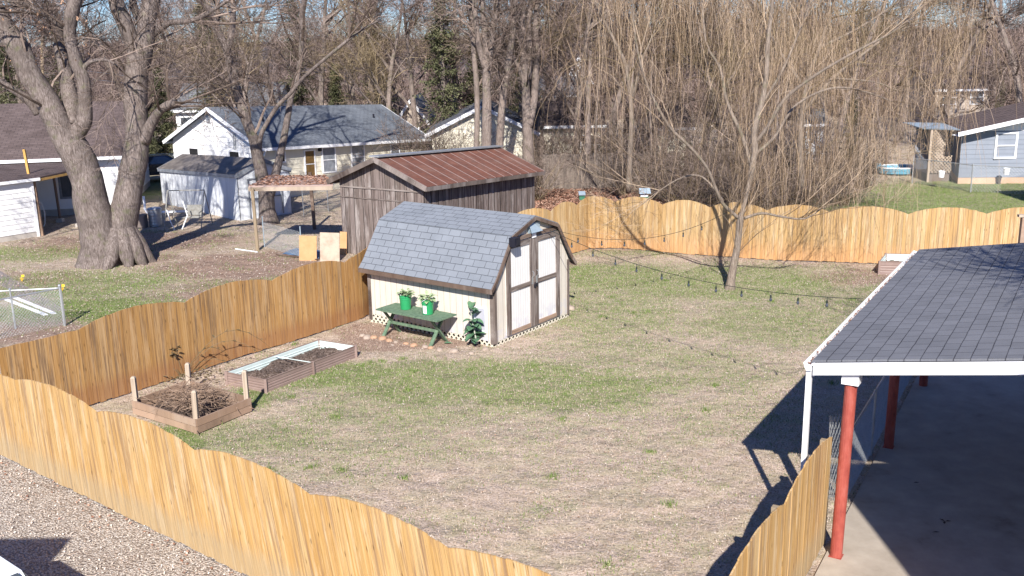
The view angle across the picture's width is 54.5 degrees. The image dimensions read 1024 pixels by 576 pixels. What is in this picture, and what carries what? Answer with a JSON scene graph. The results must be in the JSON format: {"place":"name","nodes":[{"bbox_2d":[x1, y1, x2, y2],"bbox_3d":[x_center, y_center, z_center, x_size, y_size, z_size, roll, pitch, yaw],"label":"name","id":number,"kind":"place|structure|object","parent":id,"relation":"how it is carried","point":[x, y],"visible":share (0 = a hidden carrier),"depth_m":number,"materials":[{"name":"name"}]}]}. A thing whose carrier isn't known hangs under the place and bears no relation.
{"place":"outdoors","nodes":[
{"label":"outdoors","id":0,"kind":"place"},
{"bbox_2d":[0,101,153,216],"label":"house","id":1,"kind":"structure","parent":0,"point":[22,126],"depth_m":44.40,"materials":[{"name":"white paint"}]},
{"bbox_2d":[0,225,352,337],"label":"rough grass","id":2,"kind":"structure","parent":0,"point":[80,291],"depth_m":31.38,"materials":[{"name":"plant"}]},
{"bbox_2d":[399,93,435,149],"bbox_3d":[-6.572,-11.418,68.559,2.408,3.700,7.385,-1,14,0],"label":"house","id":3,"kind":"structure","parent":0,"point":[420,104],"depth_m":65.32,"materials":[{"name":"beige"}]},
{"bbox_2d":[0,79,1023,575],"bbox_3d":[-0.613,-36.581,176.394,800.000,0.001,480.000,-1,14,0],"label":"ground","id":4,"kind":"structure","parent":0,"point":[648,559],"depth_m":20.42,"materials":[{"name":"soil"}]},
{"bbox_2d":[0,43,26,103],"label":"evergreen tree","id":5,"kind":"object","parent":4,"relation":"on","point":[5,99],"visible":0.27,"depth_m":55.66,"materials":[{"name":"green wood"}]},
{"bbox_2d":[0,284,65,337],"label":"chain link fence","id":6,"kind":"object","parent":4,"relation":"on","point":[54,300],"visible":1,"depth_m":26.45,"materials":[{"name":"metal"}]},
{"bbox_2d":[0,162,77,242],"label":"porch addition","id":7,"kind":"structure","parent":4,"relation":"on","point":[20,211],"depth_m":39.04,"materials":[{"name":"white paint"}]},
{"bbox_2d":[0,0,105,103],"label":"bare tree","id":8,"kind":"object","parent":4,"relation":"on","point":[17,78],"visible":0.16,"depth_m":59.71,"materials":[{"name":"brown plant"}]},
{"bbox_2d":[0,0,166,100],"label":"bare tree","id":9,"kind":"object","parent":4,"relation":"on","point":[43,20],"visible":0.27,"depth_m":54.72,"materials":[{"name":"brown plant"}]},
{"bbox_2d":[9,0,230,130],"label":"bare tree","id":10,"kind":"object","parent":4,"relation":"on","point":[118,85],"visible":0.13,"depth_m":63.57,"materials":[{"name":"brown plant"}]},
{"bbox_2d":[0,455,247,575],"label":"gravel drive","id":11,"kind":"structure","parent":4,"relation":"on","point":[52,546],"depth_m":15.15,"materials":[{"name":"gravel"}]},
{"bbox_2d":[0,455,240,575],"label":"pebbles","id":12,"kind":"object","parent":11,"relation":"on","point":[81,530],"visible":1,"depth_m":15.22,"materials":[{"name":"gravel"}]},
{"bbox_2d":[0,374,550,575],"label":"wooden fence","id":13,"kind":"object","parent":11,"relation":"on","point":[242,515],"visible":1,"depth_m":14.19,"materials":[{"name":"brown wood"}]},
{"bbox_2d":[148,68,181,153],"bbox_3d":[-21.673,-10.651,61.362,2.736,6.198,2.766,-2,14,-6],"label":"evergreen tree","id":14,"kind":"object","parent":4,"relation":"on","point":[164,129],"visible":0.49,"depth_m":61.07,"materials":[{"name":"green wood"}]},
{"bbox_2d":[0,0,346,269],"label":"maple tree","id":15,"kind":"object","parent":4,"relation":"on","point":[111,236],"visible":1,"depth_m":32.83,"materials":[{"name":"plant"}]},
{"bbox_2d":[0,210,353,347],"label":"dry leaves","id":16,"kind":"object","parent":4,"relation":"on","point":[189,251],"visible":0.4,"depth_m":34.28,"materials":[{"name":"plant"}]},
{"bbox_2d":[0,248,368,404],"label":"wooden fence","id":17,"kind":"object","parent":4,"relation":"on","point":[104,358],"visible":0.7,"depth_m":22.54,"materials":[{"name":"orange wood"}]},
{"bbox_2d":[164,189,212,229],"bbox_3d":[-13.325,-3.240,40.716,1.692,1.580,1.244,-1,14,0],"label":"garden swing","id":18,"kind":"object","parent":4,"relation":"on","point":[194,209],"visible":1,"depth_m":40.78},
{"bbox_2d":[130,363,251,433],"bbox_3d":[-6.519,2.120,20.216,2.088,0.890,1.486,9,17,33],"label":"wooden bed","id":19,"kind":"object","parent":4,"relation":"on","point":[195,423],"visible":0.84,"depth_m":20.01,"materials":[{"name":"brown wood"}]},
{"bbox_2d":[130,373,253,422],"bbox_3d":[-6.563,2.173,20.265,2.366,0.603,2.077,8,16,31],"label":"brush pile","id":20,"kind":"object","parent":19,"relation":"in","point":[182,395],"visible":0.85,"depth_m":20.16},
{"bbox_2d":[153,0,287,107],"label":"bare tree","id":21,"kind":"object","parent":4,"relation":"on","point":[252,50],"visible":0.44,"depth_m":60.65,"materials":[{"name":"brown plant"}]},
{"bbox_2d":[157,154,292,221],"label":"metal shed","id":22,"kind":"structure","parent":4,"relation":"on","point":[223,182],"depth_m":43.55,"materials":[{"name":"metal"}]},
{"bbox_2d":[171,82,296,127],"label":"house","id":23,"kind":"structure","parent":4,"relation":"on","point":[186,116],"depth_m":72.91,"materials":[{"name":"white paint"}]},
{"bbox_2d":[167,0,315,120],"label":"bare tree","id":24,"kind":"object","parent":4,"relation":"on","point":[266,69],"visible":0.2,"depth_m":65.33,"materials":[{"name":"brown plant"}]},
{"bbox_2d":[124,0,443,225],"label":"maple tree","id":25,"kind":"object","parent":4,"relation":"on","point":[266,205],"visible":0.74,"depth_m":40.18,"materials":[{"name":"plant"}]},
{"bbox_2d":[248,172,332,250],"bbox_3d":[-7.964,-3.109,37.796,3.073,2.555,4.228,-1,14,0],"label":"lean to","id":26,"kind":"object","parent":4,"relation":"on","point":[310,182],"visible":0.98,"depth_m":35.90,"materials":[{"name":"wood"}]},
{"bbox_2d":[224,339,357,392],"bbox_3d":[-5.006,1.750,22.785,1.226,0.312,3.023,8,17,33],"label":"raised bed","id":27,"kind":"object","parent":4,"relation":"on","point":[275,371],"visible":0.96,"depth_m":22.63,"materials":[{"name":"brown wood"}]},
{"bbox_2d":[162,104,431,196],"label":"house","id":28,"kind":"structure","parent":4,"relation":"on","point":[322,140],"depth_m":50.13,"materials":[{"name":"beige"}]},
{"bbox_2d":[276,0,318,105],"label":"evergreen tree","id":29,"kind":"object","parent":4,"relation":"on","point":[301,91],"visible":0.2,"depth_m":70.17,"materials":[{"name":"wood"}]},
{"bbox_2d":[299,235,316,260],"bbox_3d":[-7.052,-1.380,34.330,0.620,0.850,0.200,0,14,6],"label":"plywood sheet","id":30,"kind":"object","parent":4,"relation":"on","point":[307,248],"visible":1,"depth_m":34.32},
{"bbox_2d":[320,232,339,261],"bbox_3d":[-6.241,-1.397,34.033,0.680,1.000,0.200,0,14,6],"label":"plywood sheet","id":31,"kind":"object","parent":4,"relation":"on","point":[329,246],"visible":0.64,"depth_m":34.02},
{"bbox_2d":[252,0,407,104],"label":"bare tree","id":32,"kind":"object","parent":4,"relation":"on","point":[320,99],"visible":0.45,"depth_m":60.24,"materials":[{"name":"brown plant"}]},
{"bbox_2d":[325,62,348,104],"bbox_3d":[-10.912,-11.256,63.062,2.766,6.198,2.736,9,17,34],"label":"evergreen tree","id":33,"kind":"object","parent":4,"relation":"on","point":[334,97],"visible":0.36,"depth_m":62.64,"materials":[{"name":"green plant"}]},
{"bbox_2d":[284,0,416,105],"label":"bare tree","id":34,"kind":"object","parent":4,"relation":"on","point":[352,90],"visible":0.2,"depth_m":69.71,"materials":[{"name":"brown plant"}]},
{"bbox_2d":[296,0,446,109],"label":"bare tree","id":35,"kind":"object","parent":4,"relation":"on","point":[362,60],"visible":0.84,"depth_m":58.76,"materials":[{"name":"brown plant"}]},
{"bbox_2d":[328,0,465,103],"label":"bare tree","id":36,"kind":"object","parent":4,"relation":"on","point":[367,77],"visible":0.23,"depth_m":73.86,"materials":[{"name":"brown plant"}]},
{"bbox_2d":[307,0,501,127],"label":"bare tree","id":37,"kind":"object","parent":4,"relation":"on","point":[411,78],"visible":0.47,"depth_m":59.59,"materials":[{"name":"brown plant"}]},
{"bbox_2d":[344,102,468,165],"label":"bare shrub","id":38,"kind":"object","parent":4,"relation":"on","point":[417,144],"visible":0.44,"depth_m":50.55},
{"bbox_2d":[376,303,456,345],"bbox_3d":[-2.408,0.954,24.967,2.040,0.756,0.745,9,17,35],"label":"bench table","id":39,"kind":"object","parent":4,"relation":"on","point":[417,313],"visible":0.96,"depth_m":24.79,"materials":[{"name":"green paint"}]},
{"bbox_2d":[326,145,545,253],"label":"old barn","id":40,"kind":"structure","parent":4,"relation":"on","point":[374,189],"depth_m":34.95,"materials":[{"name":"wood"}]},
{"bbox_2d":[412,0,471,147],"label":"evergreen tree","id":41,"kind":"object","parent":4,"relation":"on","point":[444,102],"visible":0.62,"depth_m":56.40,"materials":[{"name":"green wood"}]},
{"bbox_2d":[376,105,510,153],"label":"bare shrub","id":42,"kind":"object","parent":4,"relation":"on","point":[455,134],"visible":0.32,"depth_m":50.05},
{"bbox_2d":[383,0,533,114],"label":"bare tree","id":43,"kind":"object","parent":4,"relation":"on","point":[452,80],"visible":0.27,"depth_m":61.62,"materials":[{"name":"brown plant"}]},
{"bbox_2d":[358,201,576,346],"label":"garden shed","id":44,"kind":"structure","parent":4,"relation":"on","point":[507,273],"depth_m":25.16,"materials":[{"name":"beige wood"}]},
{"bbox_2d":[505,237,534,335],"bbox_3d":[0.228,-0.038,24.785,0.095,2.300,1.165,9,17,35],"label":"door","id":45,"kind":"structure","parent":44,"relation":"in","point":[519,264],"depth_m":24.81,"materials":[{"name":"white wood"}]},
{"bbox_2d":[534,230,559,324],"bbox_3d":[0.923,-0.278,25.701,0.095,2.300,1.165,9,17,35],"label":"door","id":46,"kind":"structure","parent":44,"relation":"in","point":[547,245],"depth_m":25.73,"materials":[{"name":"white wood"}]},
{"bbox_2d":[412,0,539,146],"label":"bare tree","id":47,"kind":"object","parent":4,"relation":"on","point":[477,83],"visible":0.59,"depth_m":46.18,"materials":[{"name":"brown plant"}]},
{"bbox_2d":[425,99,539,157],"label":"house","id":48,"kind":"structure","parent":4,"relation":"on","point":[464,113],"depth_m":52.56,"materials":[{"name":"beige"}]},
{"bbox_2d":[437,1,543,147],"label":"bare tree","id":49,"kind":"object","parent":4,"relation":"on","point":[504,80],"visible":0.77,"depth_m":45.76,"materials":[{"name":"brown plant"}]},
{"bbox_2d":[403,0,597,145],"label":"bare tree","id":50,"kind":"object","parent":4,"relation":"on","point":[486,119],"visible":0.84,"depth_m":45.05,"materials":[{"name":"brown plant"}]},
{"bbox_2d":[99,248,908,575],"bbox_3d":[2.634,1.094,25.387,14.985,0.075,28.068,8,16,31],"label":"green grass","id":51,"kind":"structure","parent":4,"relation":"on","point":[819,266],"depth_m":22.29,"materials":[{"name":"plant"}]},
{"bbox_2d":[94,249,916,575],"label":"fallen leaves","id":52,"kind":"object","parent":4,"relation":"on","point":[584,415],"visible":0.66,"depth_m":19.87,"materials":[{"name":"plant"}]},
{"bbox_2d":[0,11,1023,130],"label":"woods","id":53,"kind":"object","parent":4,"relation":"on","point":[406,96],"visible":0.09,"depth_m":107.02,"materials":[{"name":"plant"}]},
{"bbox_2d":[417,0,629,129],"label":"bare tree","id":54,"kind":"object","parent":4,"relation":"on","point":[498,90],"visible":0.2,"depth_m":57.30,"materials":[{"name":"brown plant"}]},
{"bbox_2d":[456,0,591,184],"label":"bare tree","id":55,"kind":"object","parent":4,"relation":"on","point":[529,105],"visible":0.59,"depth_m":47.76,"materials":[{"name":"brown plant"}]},
{"bbox_2d":[439,0,612,166],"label":"bare tree","id":56,"kind":"object","parent":4,"relation":"on","point":[540,122],"visible":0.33,"depth_m":51.61,"materials":[{"name":"brown plant"}]},
{"bbox_2d":[221,266,854,568],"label":"weed clumps","id":57,"kind":"object","parent":4,"relation":"on","point":[563,418],"visible":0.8,"depth_m":19.95,"materials":[{"name":"green plant"}]},
{"bbox_2d":[504,106,592,184],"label":"bare shrub","id":58,"kind":"object","parent":4,"relation":"on","point":[549,147],"visible":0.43,"depth_m":50.59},
{"bbox_2d":[512,142,596,199],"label":"bare shrub","id":59,"kind":"object","parent":4,"relation":"on","point":[537,186],"visible":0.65,"depth_m":45.90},
{"bbox_2d":[533,100,605,165],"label":"house","id":60,"kind":"structure","parent":4,"relation":"on","point":[551,108],"depth_m":56.78,"materials":[{"name":"beige"}]},
{"bbox_2d":[550,26,611,185],"bbox_3d":[3.565,-9.296,50.269,3.473,8.207,3.336,-1,14,0],"label":"slim tree","id":61,"kind":"object","parent":4,"relation":"on","point":[587,132],"visible":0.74,"depth_m":50.07,"materials":[{"name":"brown plant"}]},
{"bbox_2d":[514,0,684,124],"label":"bare tree","id":62,"kind":"object","parent":4,"relation":"on","point":[598,72],"visible":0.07,"depth_m":69.39,"materials":[{"name":"brown plant"}]},
{"bbox_2d":[516,0,696,153],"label":"bare tree","id":63,"kind":"object","parent":4,"relation":"on","point":[587,32],"visible":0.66,"depth_m":49.56,"materials":[{"name":"brown plant"}]},
{"bbox_2d":[568,135,655,195],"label":"bare shrub","id":64,"kind":"object","parent":4,"relation":"on","point":[623,176],"visible":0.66,"depth_m":47.17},
{"bbox_2d":[575,101,694,178],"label":"bare shrub","id":65,"kind":"object","parent":4,"relation":"on","point":[635,133],"visible":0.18,"depth_m":51.12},
{"bbox_2d":[540,0,737,151],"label":"bare tree","id":66,"kind":"object","parent":4,"relation":"on","point":[620,97],"visible":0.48,"depth_m":50.51,"materials":[{"name":"brown plant"}]},
{"bbox_2d":[542,0,741,151],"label":"bare tree","id":67,"kind":"object","parent":4,"relation":"on","point":[630,51],"visible":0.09,"depth_m":56.26,"materials":[{"name":"brown plant"}]},
{"bbox_2d":[555,0,729,170],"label":"bare tree","id":68,"kind":"object","parent":4,"relation":"on","point":[653,86],"visible":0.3,"depth_m":51.40,"materials":[{"name":"brown plant"}]},
{"bbox_2d":[594,125,723,202],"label":"bare shrub","id":69,"kind":"object","parent":4,"relation":"on","point":[671,161],"visible":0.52,"depth_m":44.00,"materials":[{"name":"plant"}]},
{"bbox_2d":[578,98,744,198],"bbox_3d":[6.535,-6.472,46.179,6.888,4.560,7.719,-5,15,-17],"label":"bare shrub","id":70,"kind":"object","parent":4,"relation":"on","point":[625,149],"visible":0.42,"depth_m":46.19,"materials":[{"name":"plant"}]},
{"bbox_2d":[542,149,797,189],"bbox_3d":[7.956,-5.914,49.496,12.876,1.798,0.020,-1,14,-1],"label":"plank fence","id":71,"kind":"object","parent":4,"relation":"on","point":[573,172],"visible":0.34,"depth_m":49.44,"materials":[{"name":"wood"}]},
{"bbox_2d":[616,139,758,209],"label":"bare shrub","id":72,"kind":"object","parent":4,"relation":"on","point":[683,189],"visible":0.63,"depth_m":40.32,"materials":[{"name":"plant"}]},
{"bbox_2d":[535,186,851,244],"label":"brown leaves","id":73,"kind":"object","parent":4,"relation":"on","point":[559,195],"visible":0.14,"depth_m":46.65,"materials":[{"name":"plant"}]},
{"bbox_2d":[515,0,746,191],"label":"willow tree","id":74,"kind":"object","parent":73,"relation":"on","point":[654,25],"visible":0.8,"depth_m":38.46,"materials":[{"name":"brown plant"}]},
{"bbox_2d":[625,0,780,151],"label":"bare tree","id":75,"kind":"object","parent":4,"relation":"on","point":[716,84],"visible":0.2,"depth_m":53.14,"materials":[{"name":"brown plant"}]},
{"bbox_2d":[616,92,790,198],"bbox_3d":[9.027,-6.631,45.798,8.421,4.974,7.514,2,14,12],"label":"bare shrub","id":76,"kind":"object","parent":4,"relation":"on","point":[703,146],"visible":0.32,"depth_m":45.11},
{"bbox_2d":[645,118,785,206],"bbox_3d":[9.356,-5.626,43.939,6.119,3.915,6.538,6,16,27],"label":"bare shrub","id":77,"kind":"object","parent":4,"relation":"on","point":[718,161],"visible":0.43,"depth_m":43.03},
{"bbox_2d":[665,142,790,215],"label":"bare shrub","id":78,"kind":"object","parent":4,"relation":"on","point":[724,191],"visible":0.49,"depth_m":40.21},
{"bbox_2d":[641,92,833,197],"bbox_3d":[10.186,-6.316,44.462,7.514,4.974,8.421,11,18,40],"label":"bare shrub","id":79,"kind":"object","parent":4,"relation":"on","point":[733,124],"visible":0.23,"depth_m":44.72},
{"bbox_2d":[645,0,843,165],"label":"bare tree","id":80,"kind":"object","parent":4,"relation":"on","point":[712,72],"visible":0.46,"depth_m":49.71,"materials":[{"name":"brown plant"}]},
{"bbox_2d":[632,0,860,149],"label":"bare tree","id":81,"kind":"object","parent":4,"relation":"on","point":[746,78],"visible":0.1,"depth_m":63.85,"materials":[{"name":"brown plant"}]},
{"bbox_2d":[518,196,1023,263],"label":"wooden fence","id":82,"kind":"object","parent":4,"relation":"on","point":[944,227],"visible":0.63,"depth_m":32.89,"materials":[{"name":"brown wood"}]},
{"bbox_2d":[699,146,848,223],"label":"bare shrub","id":83,"kind":"object","parent":4,"relation":"on","point":[777,194],"visible":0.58,"depth_m":38.18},
{"bbox_2d":[729,437,831,575],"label":"wooden fence","id":84,"kind":"object","parent":4,"relation":"on","point":[788,537],"visible":1,"depth_m":12.93,"materials":[{"name":"brown wood"}]},
{"bbox_2d":[702,122,860,209],"bbox_3d":[11.332,-4.980,41.223,6.120,3.915,6.538,-10,17,-32],"label":"bare shrub","id":85,"kind":"object","parent":4,"relation":"on","point":[791,158],"visible":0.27,"depth_m":41.66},
{"bbox_2d":[570,0,1003,290],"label":"willow tree","id":86,"kind":"object","parent":4,"relation":"on","point":[740,217],"visible":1,"depth_m":28.50,"materials":[{"name":"brown plant"}]},
{"bbox_2d":[686,90,888,200],"bbox_3d":[12.150,-6.529,45.182,7.514,4.974,8.421,-6,15,-19],"label":"bare shrub","id":87,"kind":"object","parent":4,"relation":"on","point":[796,142],"visible":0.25,"depth_m":44.76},
{"bbox_2d":[686,0,889,143],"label":"bare tree","id":88,"kind":"object","parent":4,"relation":"on","point":[757,94],"visible":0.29,"depth_m":51.02,"materials":[{"name":"brown plant"}]},
{"bbox_2d":[705,0,899,147],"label":"bare tree","id":89,"kind":"object","parent":4,"relation":"on","point":[808,35],"visible":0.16,"depth_m":57.65,"materials":[{"name":"brown plant"}]},
{"bbox_2d":[743,127,875,206],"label":"bare shrub","id":90,"kind":"object","parent":4,"relation":"on","point":[812,167],"visible":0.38,"depth_m":41.89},
{"bbox_2d":[766,169,854,229],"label":"bare shrub","id":91,"kind":"object","parent":4,"relation":"on","point":[818,196],"visible":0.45,"depth_m":37.70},
{"bbox_2d":[741,0,909,167],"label":"bare tree","id":92,"kind":"object","parent":4,"relation":"on","point":[860,40],"visible":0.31,"depth_m":54.17,"materials":[{"name":"brown plant"}]},
{"bbox_2d":[795,131,901,206],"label":"bare shrub","id":93,"kind":"object","parent":4,"relation":"on","point":[855,187],"visible":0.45,"depth_m":43.16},
{"bbox_2d":[767,0,932,149],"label":"bare tree","id":94,"kind":"object","parent":4,"relation":"on","point":[852,69],"visible":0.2,"depth_m":59.33,"materials":[{"name":"brown plant"}]},
{"bbox_2d":[764,99,936,198],"bbox_3d":[14.758,-6.287,44.891,7.719,4.560,6.888,2,14,10],"label":"bare shrub","id":95,"kind":"object","parent":4,"relation":"on","point":[866,145],"visible":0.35,"depth_m":44.22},
{"bbox_2d":[684,0,1023,265],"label":"willow tree","id":96,"kind":"object","parent":4,"relation":"on","point":[800,134],"visible":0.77,"depth_m":34.57,"materials":[{"name":"brown plant"}]},
{"bbox_2d":[796,103,939,187],"bbox_3d":[16.785,-6.768,47.527,6.262,4.145,7.017,10,18,38],"label":"bare shrub","id":97,"kind":"object","parent":4,"relation":"on","point":[868,149],"visible":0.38,"depth_m":47.77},
{"bbox_2d":[848,375,912,494],"bbox_3d":[7.010,2.105,18.627,0.042,1.250,7.346,7,16,29],"label":"chain link fence","id":98,"kind":"object","parent":4,"relation":"on","point":[874,396],"visible":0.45,"depth_m":17.38,"materials":[{"name":"metal"}]},
{"bbox_2d":[877,253,909,274],"bbox_3d":[12.614,-0.744,31.332,2.222,0.432,1.278,2,14,11],"label":"raised bed","id":99,"kind":"object","parent":4,"relation":"on","point":[889,263],"visible":0.41,"depth_m":30.97,"materials":[{"name":"beige wood"}]},
{"bbox_2d":[815,375,1023,575],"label":"concrete slab","id":100,"kind":"structure","parent":4,"relation":"on","point":[956,452],"depth_m":16.18,"materials":[{"name":"concrete"}]},
{"bbox_2d":[800,243,1023,559],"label":"carport","id":101,"kind":"object","parent":100,"relation":"on","point":[923,313],"visible":1,"depth_m":14.58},
{"bbox_2d":[864,0,998,143],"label":"bare tree","id":102,"kind":"object","parent":4,"relation":"on","point":[909,74],"visible":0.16,"depth_m":65.88,"materials":[{"name":"brown plant"}]},
{"bbox_2d":[896,65,988,122],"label":"house","id":103,"kind":"structure","parent":4,"relation":"on","point":[960,105],"depth_m":77.37,"materials":[{"name":"beige"}]},
{"bbox_2d":[862,0,1023,149],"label":"bare tree","id":104,"kind":"object","parent":4,"relation":"on","point":[1020,10],"visible":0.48,"depth_m":62.18,"materials":[{"name":"brown plant"}]},
{"bbox_2d":[893,0,1023,140],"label":"bare tree","id":105,"kind":"object","parent":4,"relation":"on","point":[1013,64],"visible":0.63,"depth_m":59.23,"materials":[{"name":"brown plant"}]},
{"bbox_2d":[898,0,1023,114],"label":"bare tree","id":106,"kind":"object","parent":4,"relation":"on","point":[992,87],"visible":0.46,"depth_m":66.27,"materials":[{"name":"brown plant"}]},
{"bbox_2d":[903,102,1023,183],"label":"house","id":107,"kind":"structure","parent":4,"relation":"on","point":[1009,147],"depth_m":48.98,"materials":[{"name":"blue"}]},
{"bbox_2d":[911,156,1023,193],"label":"chain link fence","id":108,"kind":"object","parent":4,"relation":"on","point":[972,169],"visible":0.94,"depth_m":46.64,"materials":[{"name":"metal"}]},
{"bbox_2d":[3,0,1023,45],"label":"sky","id":109,"kind":"structure","parent":0,"point":[1005,6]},
{"bbox_2d":[32,30,1023,88],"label":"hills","id":110,"kind":"structure","parent":0,"point":[464,65],"depth_m":238.07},
{"bbox_2d":[758,180,1023,245],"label":"lawn grass","id":111,"kind":"structure","parent":0,"point":[933,193],"depth_m":45.29,"materials":[{"name":"plant"}]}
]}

